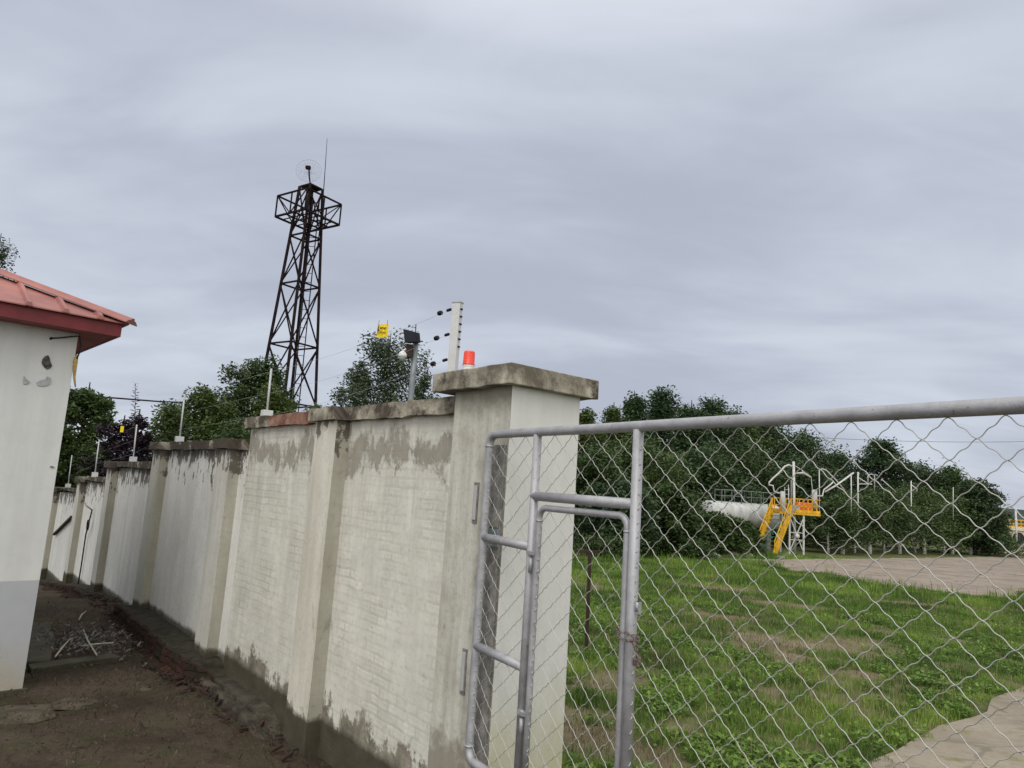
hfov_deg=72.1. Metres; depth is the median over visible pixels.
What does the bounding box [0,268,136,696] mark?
house
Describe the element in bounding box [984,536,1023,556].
scrub
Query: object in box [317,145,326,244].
whip aerial
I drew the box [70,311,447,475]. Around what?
electric wires
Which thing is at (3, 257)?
elm tree
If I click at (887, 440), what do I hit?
power line
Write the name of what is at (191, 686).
brick rubble
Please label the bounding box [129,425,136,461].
wire post
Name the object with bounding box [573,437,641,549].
wood edge bush
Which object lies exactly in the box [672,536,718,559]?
scrub
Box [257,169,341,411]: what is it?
lattice tower
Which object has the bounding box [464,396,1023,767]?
gate
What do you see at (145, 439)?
purple plum
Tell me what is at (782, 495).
vent column
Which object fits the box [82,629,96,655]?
stick
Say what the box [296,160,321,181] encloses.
dish aerial
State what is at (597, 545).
scrub
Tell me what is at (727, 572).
tall grass
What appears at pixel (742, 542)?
hedge bush
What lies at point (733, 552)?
rubble lump
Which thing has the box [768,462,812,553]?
pipe gantry
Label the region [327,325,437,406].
elm tree
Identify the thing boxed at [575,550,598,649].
rusty post
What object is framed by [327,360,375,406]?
elm tree
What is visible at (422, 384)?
elm tree
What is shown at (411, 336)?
floodlight
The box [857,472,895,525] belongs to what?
pipe gantry
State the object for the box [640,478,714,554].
wood edge bush
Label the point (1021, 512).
hills
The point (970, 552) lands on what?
young tree
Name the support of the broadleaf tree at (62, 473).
on the ground at (24, 750)
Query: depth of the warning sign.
6.38 m
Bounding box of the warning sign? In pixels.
[376,320,388,337]
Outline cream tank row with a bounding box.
[979,519,1023,554]
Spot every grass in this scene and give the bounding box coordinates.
[562,543,1023,767]
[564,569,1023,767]
[572,543,1023,610]
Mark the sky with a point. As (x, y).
(764, 206)
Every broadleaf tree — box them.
[54,423,86,492]
[59,382,118,488]
[74,446,110,481]
[127,398,198,458]
[151,382,239,441]
[194,416,250,440]
[209,353,300,436]
[245,381,298,432]
[301,400,327,410]
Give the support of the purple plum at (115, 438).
on the ground at (24, 750)
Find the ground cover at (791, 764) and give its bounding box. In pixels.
[562,594,1023,767]
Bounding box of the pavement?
[860,688,1023,767]
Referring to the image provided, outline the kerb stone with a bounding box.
[27,653,119,673]
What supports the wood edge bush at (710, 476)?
on the ground at (24, 750)
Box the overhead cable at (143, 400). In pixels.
[107,397,245,404]
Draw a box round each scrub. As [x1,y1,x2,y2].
[573,527,650,558]
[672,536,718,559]
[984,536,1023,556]
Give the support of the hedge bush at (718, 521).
on the ground at (24, 750)
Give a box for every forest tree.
[577,406,618,493]
[599,405,631,476]
[618,390,659,447]
[641,384,682,451]
[661,400,727,500]
[676,393,753,498]
[708,404,787,464]
[750,425,814,497]
[770,427,854,497]
[815,450,866,495]
[847,437,925,547]
[876,458,975,549]
[922,458,998,553]
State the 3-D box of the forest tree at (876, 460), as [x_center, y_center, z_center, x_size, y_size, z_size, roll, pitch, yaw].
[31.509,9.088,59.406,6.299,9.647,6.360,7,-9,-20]
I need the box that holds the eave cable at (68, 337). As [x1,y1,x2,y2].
[51,336,80,358]
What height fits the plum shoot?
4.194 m
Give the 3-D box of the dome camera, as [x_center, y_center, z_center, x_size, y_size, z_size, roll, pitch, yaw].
[-1.301,-0.349,8.453,0.110,0.166,0.154,0,-9,23]
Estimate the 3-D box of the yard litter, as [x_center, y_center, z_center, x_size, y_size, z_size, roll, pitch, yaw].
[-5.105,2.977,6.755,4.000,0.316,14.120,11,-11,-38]
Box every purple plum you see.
[76,415,147,482]
[114,409,152,468]
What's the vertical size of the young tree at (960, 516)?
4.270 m
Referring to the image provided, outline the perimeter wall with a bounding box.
[39,396,455,767]
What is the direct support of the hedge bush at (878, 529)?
on the ground at (24, 750)
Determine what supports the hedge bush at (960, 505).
on the ground at (24, 750)
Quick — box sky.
[0,0,1023,509]
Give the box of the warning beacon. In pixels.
[462,350,474,368]
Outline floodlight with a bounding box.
[403,329,419,342]
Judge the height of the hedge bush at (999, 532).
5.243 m
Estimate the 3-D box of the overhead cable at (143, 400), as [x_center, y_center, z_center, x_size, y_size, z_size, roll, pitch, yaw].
[-14.061,0.736,31.299,0.870,1.527,14.621,3,-9,7]
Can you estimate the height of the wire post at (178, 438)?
0.736 m
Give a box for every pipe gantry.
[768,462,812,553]
[817,468,853,511]
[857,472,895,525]
[911,481,916,527]
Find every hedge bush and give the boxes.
[697,510,735,553]
[715,513,755,553]
[734,520,766,554]
[791,495,876,553]
[817,490,900,552]
[848,483,941,553]
[873,482,970,552]
[902,488,983,552]
[953,499,1016,553]
[991,506,1016,553]
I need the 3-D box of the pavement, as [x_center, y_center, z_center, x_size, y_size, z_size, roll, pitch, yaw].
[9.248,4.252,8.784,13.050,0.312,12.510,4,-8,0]
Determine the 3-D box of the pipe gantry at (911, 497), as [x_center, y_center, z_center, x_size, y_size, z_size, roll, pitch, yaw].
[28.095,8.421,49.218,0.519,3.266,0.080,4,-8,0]
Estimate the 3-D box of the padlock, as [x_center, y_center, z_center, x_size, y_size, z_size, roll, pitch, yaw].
[0.524,1.159,2.961,0.014,0.055,0.034,9,-10,-33]
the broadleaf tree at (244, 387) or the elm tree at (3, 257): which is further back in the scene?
the broadleaf tree at (244, 387)
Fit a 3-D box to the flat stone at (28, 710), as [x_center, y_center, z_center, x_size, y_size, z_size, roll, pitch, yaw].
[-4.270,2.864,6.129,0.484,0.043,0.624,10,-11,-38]
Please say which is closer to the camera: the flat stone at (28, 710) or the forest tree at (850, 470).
the flat stone at (28, 710)
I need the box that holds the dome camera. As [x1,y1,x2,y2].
[398,348,406,360]
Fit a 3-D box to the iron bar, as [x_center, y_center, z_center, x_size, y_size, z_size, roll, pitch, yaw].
[-10.460,3.305,16.381,0.050,0.619,2.131,11,-11,-39]
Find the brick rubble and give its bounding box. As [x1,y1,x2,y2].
[80,593,301,767]
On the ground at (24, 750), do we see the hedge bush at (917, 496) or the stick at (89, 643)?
the hedge bush at (917, 496)
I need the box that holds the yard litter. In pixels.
[0,595,326,767]
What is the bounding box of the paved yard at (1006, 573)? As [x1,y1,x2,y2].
[712,557,1023,597]
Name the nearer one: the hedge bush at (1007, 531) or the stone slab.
the stone slab
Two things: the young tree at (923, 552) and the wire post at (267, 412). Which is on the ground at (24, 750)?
the young tree at (923, 552)
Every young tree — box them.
[822,488,871,553]
[860,489,896,553]
[882,494,929,553]
[906,498,950,553]
[936,500,978,553]
[965,505,993,554]
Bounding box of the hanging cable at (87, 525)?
[78,509,92,583]
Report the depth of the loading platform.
39.89 m
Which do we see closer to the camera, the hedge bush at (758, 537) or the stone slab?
the stone slab
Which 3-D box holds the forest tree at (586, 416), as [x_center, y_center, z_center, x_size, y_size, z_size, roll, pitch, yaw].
[3.909,4.903,37.553,3.467,7.402,3.671,4,-8,0]
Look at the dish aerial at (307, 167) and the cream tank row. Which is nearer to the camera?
the dish aerial at (307, 167)
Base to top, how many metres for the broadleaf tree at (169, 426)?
4.578 m
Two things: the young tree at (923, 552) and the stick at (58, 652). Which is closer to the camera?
the stick at (58, 652)
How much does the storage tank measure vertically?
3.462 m
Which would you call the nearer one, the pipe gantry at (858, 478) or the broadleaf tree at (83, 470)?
the broadleaf tree at (83, 470)
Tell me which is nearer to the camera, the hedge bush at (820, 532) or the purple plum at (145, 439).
the purple plum at (145, 439)
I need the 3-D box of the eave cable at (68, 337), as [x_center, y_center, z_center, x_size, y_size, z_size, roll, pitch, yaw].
[-4.473,-0.387,7.055,0.272,0.243,0.023,11,-11,-40]
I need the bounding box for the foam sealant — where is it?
[73,355,77,386]
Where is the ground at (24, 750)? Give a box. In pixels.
[0,472,1023,767]
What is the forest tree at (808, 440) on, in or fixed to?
on the ground at (24, 750)
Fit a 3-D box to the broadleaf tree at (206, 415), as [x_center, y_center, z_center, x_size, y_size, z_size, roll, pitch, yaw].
[-10.272,2.598,22.646,3.216,5.371,3.033,4,-8,0]
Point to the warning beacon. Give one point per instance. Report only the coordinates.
(468, 359)
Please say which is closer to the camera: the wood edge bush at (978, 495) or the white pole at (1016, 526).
the wood edge bush at (978, 495)
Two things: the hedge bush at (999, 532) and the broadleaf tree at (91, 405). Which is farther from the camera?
the hedge bush at (999, 532)
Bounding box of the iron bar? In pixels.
[53,516,71,534]
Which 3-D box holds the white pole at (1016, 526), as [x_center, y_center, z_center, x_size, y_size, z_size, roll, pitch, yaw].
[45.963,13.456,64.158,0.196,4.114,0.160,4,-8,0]
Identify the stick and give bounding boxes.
[54,638,70,657]
[81,642,113,646]
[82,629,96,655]
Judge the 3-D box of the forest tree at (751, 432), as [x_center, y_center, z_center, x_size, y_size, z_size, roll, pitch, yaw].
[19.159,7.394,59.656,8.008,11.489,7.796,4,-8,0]
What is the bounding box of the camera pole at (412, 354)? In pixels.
[406,325,418,399]
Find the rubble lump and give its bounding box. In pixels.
[723,550,741,555]
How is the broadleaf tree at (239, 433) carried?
on the ground at (24, 750)
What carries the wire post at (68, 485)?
on the perimeter wall
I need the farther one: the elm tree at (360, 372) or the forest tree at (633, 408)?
the forest tree at (633, 408)
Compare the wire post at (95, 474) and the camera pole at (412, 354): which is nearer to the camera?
the camera pole at (412, 354)
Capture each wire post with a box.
[65,455,72,487]
[91,440,99,476]
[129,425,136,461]
[174,394,185,441]
[260,369,272,415]
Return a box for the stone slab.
[26,622,54,667]
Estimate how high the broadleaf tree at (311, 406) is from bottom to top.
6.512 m
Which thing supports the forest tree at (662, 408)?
on the ground at (24, 750)
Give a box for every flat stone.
[0,704,55,723]
[51,697,97,709]
[136,685,154,690]
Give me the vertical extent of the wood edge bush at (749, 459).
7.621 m
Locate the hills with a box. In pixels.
[60,458,1023,527]
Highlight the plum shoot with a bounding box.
[128,383,141,447]
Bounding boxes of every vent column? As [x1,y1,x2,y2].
[780,491,785,511]
[813,490,817,509]
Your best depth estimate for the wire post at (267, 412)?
7.89 m
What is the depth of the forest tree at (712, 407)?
55.69 m
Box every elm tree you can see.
[0,233,20,280]
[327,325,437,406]
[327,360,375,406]
[414,364,440,399]
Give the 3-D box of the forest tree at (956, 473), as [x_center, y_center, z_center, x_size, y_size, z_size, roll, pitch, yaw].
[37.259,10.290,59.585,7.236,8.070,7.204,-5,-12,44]
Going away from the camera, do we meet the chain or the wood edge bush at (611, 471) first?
the chain
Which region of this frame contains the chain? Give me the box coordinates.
[615,624,641,664]
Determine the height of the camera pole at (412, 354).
4.118 m
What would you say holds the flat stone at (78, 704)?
on the ground at (24, 750)
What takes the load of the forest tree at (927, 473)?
on the ground at (24, 750)
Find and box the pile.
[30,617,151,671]
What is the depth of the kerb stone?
7.64 m
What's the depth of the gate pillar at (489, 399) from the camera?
4.29 m
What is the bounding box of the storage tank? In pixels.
[701,489,782,550]
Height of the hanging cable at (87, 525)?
1.887 m
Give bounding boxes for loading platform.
[760,497,820,554]
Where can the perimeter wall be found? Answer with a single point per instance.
(282, 571)
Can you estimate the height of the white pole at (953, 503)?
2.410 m
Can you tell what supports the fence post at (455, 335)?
on the gate pillar at (489, 399)
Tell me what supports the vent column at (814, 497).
on the loading platform
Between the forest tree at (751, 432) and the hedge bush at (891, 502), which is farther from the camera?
the forest tree at (751, 432)
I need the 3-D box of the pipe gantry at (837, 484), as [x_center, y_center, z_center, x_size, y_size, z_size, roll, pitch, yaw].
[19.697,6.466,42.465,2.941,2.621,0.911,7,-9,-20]
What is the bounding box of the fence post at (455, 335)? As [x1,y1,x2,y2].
[447,301,463,371]
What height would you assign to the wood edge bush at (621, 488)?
3.600 m
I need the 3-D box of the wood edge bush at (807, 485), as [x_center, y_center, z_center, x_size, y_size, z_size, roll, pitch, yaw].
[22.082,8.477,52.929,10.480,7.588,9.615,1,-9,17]
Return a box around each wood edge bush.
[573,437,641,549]
[573,478,664,553]
[585,431,708,533]
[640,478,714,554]
[646,440,765,531]
[702,438,803,545]
[759,447,858,547]
[937,477,1018,555]
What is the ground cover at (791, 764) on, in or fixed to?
on the ground at (24, 750)
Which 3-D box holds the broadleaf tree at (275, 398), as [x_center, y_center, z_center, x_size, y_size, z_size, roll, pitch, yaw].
[-8.534,2.792,24.732,2.276,5.871,2.586,4,-8,0]
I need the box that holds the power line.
[831,438,1023,441]
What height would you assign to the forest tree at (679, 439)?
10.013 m
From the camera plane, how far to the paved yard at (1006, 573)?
31.95 m
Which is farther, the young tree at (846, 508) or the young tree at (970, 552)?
the young tree at (970, 552)
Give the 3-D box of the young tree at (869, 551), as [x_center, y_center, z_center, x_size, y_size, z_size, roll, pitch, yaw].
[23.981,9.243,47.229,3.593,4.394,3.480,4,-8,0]
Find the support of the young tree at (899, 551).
on the ground at (24, 750)
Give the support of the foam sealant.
attached to the house
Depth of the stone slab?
8.20 m
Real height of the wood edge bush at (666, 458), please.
6.228 m
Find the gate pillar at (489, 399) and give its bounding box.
[427,362,598,767]
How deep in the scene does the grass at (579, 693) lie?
10.87 m
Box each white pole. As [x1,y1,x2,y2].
[953,487,953,519]
[1015,509,1017,553]
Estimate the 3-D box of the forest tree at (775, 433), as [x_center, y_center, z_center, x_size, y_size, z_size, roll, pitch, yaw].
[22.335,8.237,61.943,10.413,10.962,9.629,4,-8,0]
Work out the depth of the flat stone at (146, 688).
7.04 m
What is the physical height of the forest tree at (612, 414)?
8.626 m
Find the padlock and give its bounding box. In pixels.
[633,653,639,666]

